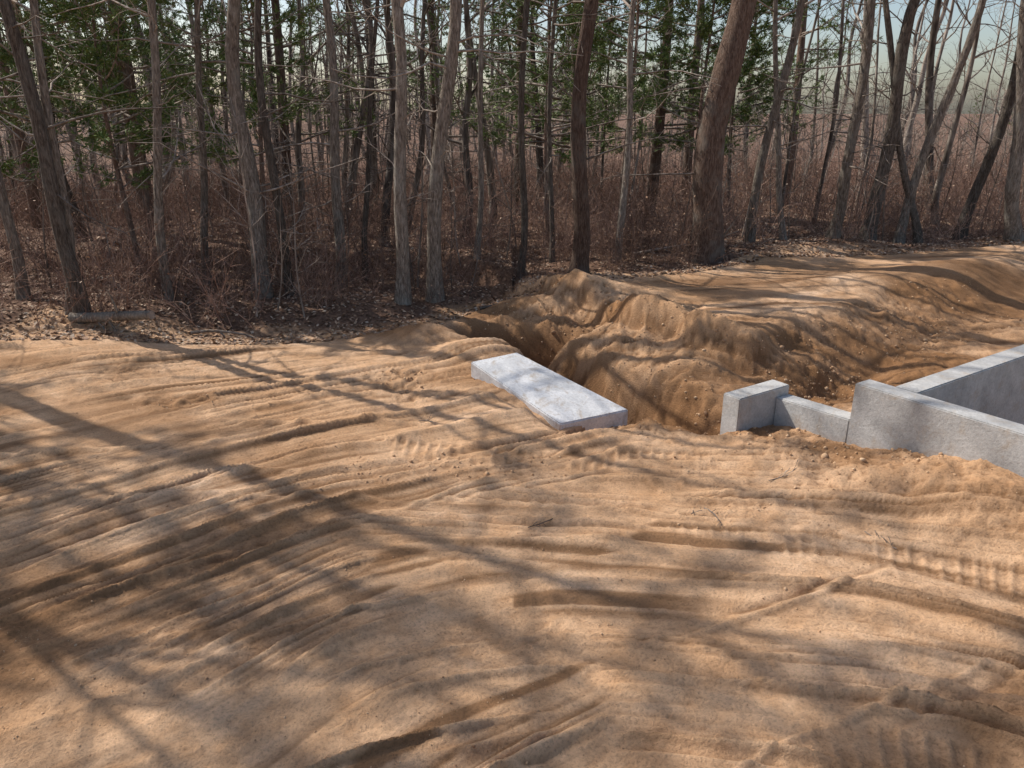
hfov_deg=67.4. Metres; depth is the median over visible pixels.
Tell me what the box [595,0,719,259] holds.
bare tree
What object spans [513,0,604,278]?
bare tree
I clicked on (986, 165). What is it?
bare tree
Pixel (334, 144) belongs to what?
bare tree
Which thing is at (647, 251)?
fallen branch
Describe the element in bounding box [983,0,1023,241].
bare tree
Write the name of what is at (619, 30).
pine tree
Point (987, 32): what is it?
sky
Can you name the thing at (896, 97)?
bare tree
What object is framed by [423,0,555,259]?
bare tree
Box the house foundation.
[720,344,1023,477]
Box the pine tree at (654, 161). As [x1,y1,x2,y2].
[568,0,833,221]
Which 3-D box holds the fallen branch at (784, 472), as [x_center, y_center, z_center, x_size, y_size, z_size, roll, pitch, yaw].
[2.726,0.878,7.584,0.394,0.168,0.120,-11,22,-28]
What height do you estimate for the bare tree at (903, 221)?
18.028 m
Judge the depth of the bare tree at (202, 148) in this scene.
14.06 m
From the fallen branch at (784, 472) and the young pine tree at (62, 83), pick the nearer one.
the fallen branch at (784, 472)
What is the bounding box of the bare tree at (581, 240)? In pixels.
[543,0,684,273]
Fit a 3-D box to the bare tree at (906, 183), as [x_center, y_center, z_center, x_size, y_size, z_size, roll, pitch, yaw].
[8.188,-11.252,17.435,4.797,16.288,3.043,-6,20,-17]
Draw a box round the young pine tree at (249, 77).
[128,0,375,250]
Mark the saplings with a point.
(746, 160)
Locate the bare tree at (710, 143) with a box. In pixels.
[588,0,756,264]
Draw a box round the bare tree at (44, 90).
[0,0,91,314]
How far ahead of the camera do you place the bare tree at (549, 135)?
15.68 m
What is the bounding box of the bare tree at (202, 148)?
[60,0,327,284]
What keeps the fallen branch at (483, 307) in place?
on the ground
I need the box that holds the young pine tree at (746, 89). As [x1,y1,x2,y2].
[644,0,820,219]
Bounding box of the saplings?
[0,60,1023,316]
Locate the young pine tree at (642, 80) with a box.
[538,0,754,220]
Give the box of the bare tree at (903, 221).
[892,0,1015,242]
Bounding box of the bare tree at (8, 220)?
[0,10,115,299]
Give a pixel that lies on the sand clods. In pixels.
(940, 454)
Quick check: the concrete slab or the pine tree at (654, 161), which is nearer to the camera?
the concrete slab
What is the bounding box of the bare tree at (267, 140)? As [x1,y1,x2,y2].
[174,0,383,295]
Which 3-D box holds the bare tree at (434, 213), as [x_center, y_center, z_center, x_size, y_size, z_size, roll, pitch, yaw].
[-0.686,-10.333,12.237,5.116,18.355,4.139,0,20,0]
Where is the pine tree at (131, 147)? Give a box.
[0,0,253,234]
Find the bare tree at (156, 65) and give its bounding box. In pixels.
[53,0,225,300]
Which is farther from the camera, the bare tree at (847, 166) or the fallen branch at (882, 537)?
the bare tree at (847, 166)
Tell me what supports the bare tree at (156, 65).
on the ground
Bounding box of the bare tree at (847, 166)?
[739,0,899,238]
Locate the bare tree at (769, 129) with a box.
[664,0,843,242]
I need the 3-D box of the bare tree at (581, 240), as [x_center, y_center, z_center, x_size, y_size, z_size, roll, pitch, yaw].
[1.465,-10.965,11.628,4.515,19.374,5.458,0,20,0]
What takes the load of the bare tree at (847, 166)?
on the ground
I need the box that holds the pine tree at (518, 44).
[412,0,664,215]
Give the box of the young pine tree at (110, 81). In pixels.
[0,0,278,246]
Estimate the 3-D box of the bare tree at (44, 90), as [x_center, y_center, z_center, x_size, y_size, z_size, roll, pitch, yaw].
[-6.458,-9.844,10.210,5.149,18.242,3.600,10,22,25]
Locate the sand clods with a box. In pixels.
[0,270,1021,767]
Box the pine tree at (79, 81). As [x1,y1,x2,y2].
[0,0,194,208]
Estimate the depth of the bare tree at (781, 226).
18.00 m
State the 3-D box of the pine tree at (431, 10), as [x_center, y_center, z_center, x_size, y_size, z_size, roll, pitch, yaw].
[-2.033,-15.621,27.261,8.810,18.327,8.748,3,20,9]
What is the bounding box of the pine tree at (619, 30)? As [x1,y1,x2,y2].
[420,0,719,228]
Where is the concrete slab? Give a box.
[471,353,627,429]
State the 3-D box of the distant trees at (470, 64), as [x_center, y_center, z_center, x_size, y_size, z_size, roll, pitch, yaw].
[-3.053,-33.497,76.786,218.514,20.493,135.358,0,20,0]
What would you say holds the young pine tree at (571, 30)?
on the ground
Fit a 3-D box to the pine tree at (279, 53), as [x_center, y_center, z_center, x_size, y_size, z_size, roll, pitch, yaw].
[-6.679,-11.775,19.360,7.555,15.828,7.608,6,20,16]
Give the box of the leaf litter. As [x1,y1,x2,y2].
[0,195,1023,344]
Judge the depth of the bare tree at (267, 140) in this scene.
13.65 m
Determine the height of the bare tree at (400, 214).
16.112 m
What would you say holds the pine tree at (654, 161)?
on the ground
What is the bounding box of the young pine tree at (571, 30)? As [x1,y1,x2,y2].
[467,0,658,243]
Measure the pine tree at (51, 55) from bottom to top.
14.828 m
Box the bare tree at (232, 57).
[127,0,364,298]
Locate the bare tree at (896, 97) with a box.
[848,0,962,240]
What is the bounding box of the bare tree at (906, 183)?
[834,0,928,243]
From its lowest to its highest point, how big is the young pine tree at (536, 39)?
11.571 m
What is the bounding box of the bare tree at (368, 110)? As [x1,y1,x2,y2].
[319,0,474,280]
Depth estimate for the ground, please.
6.69 m
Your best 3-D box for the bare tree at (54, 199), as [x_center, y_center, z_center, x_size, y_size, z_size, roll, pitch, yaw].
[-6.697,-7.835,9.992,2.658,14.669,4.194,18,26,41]
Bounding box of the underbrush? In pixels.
[0,134,1023,338]
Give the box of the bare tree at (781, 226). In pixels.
[757,0,863,239]
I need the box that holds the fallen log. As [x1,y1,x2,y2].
[68,289,154,330]
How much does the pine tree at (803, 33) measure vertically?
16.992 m
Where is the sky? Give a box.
[0,0,1020,113]
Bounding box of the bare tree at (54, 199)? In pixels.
[0,0,204,323]
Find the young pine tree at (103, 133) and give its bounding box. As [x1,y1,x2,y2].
[15,0,237,275]
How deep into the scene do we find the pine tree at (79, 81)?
23.26 m
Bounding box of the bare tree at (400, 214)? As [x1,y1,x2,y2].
[286,0,448,305]
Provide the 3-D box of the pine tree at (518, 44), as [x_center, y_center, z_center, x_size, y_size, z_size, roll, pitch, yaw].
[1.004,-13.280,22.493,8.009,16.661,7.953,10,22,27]
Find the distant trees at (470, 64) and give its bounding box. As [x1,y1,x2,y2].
[0,0,1018,246]
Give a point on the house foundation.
(972, 410)
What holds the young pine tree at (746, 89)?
on the ground
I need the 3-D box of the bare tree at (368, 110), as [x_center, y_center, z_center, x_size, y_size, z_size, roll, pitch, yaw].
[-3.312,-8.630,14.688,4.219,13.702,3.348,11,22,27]
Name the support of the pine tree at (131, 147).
on the ground
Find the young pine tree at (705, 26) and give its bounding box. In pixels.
[604,0,798,221]
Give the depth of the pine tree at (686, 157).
30.57 m
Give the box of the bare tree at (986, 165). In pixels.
[951,14,1017,239]
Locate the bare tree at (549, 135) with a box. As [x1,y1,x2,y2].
[461,0,665,262]
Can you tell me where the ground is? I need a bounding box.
[0,109,1023,767]
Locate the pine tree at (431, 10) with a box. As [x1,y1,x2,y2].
[347,0,568,156]
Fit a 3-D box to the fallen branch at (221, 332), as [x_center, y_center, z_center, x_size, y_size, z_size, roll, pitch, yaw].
[-4.472,-0.671,12.428,1.460,0.527,0.364,0,20,0]
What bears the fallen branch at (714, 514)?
on the ground
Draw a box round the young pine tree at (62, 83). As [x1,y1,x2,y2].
[0,0,185,179]
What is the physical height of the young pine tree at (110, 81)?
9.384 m
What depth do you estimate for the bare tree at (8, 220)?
12.76 m
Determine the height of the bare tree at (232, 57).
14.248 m
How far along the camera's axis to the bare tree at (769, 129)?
17.72 m
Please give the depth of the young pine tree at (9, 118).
16.63 m
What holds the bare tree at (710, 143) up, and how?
on the ground
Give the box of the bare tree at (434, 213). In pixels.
[313,0,582,302]
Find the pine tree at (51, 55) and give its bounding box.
[1,1,80,101]
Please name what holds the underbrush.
on the ground
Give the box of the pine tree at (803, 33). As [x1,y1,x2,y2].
[691,0,882,204]
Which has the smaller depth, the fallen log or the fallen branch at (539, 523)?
the fallen branch at (539, 523)
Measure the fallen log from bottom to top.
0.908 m
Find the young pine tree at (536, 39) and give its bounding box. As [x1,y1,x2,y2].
[468,0,685,138]
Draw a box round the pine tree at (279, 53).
[126,0,434,222]
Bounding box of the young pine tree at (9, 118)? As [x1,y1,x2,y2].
[0,92,76,180]
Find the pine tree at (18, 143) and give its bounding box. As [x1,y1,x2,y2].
[0,0,106,227]
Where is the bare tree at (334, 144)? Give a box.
[233,0,427,289]
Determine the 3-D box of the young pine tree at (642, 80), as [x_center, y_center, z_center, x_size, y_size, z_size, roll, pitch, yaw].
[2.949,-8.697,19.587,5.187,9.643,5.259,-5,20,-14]
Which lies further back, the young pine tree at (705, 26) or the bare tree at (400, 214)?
the young pine tree at (705, 26)
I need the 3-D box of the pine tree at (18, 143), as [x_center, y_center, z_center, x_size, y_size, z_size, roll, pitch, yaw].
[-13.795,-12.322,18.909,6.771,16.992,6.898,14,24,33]
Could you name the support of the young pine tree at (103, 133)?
on the ground
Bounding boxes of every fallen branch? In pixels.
[191,329,255,337]
[480,302,499,309]
[528,518,552,527]
[633,210,743,255]
[704,507,721,525]
[769,460,797,480]
[864,530,896,548]
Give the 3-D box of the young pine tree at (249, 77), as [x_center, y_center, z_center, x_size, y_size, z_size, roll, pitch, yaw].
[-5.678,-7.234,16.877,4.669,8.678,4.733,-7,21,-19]
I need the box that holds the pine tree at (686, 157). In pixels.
[557,0,811,196]
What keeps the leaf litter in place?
on the ground

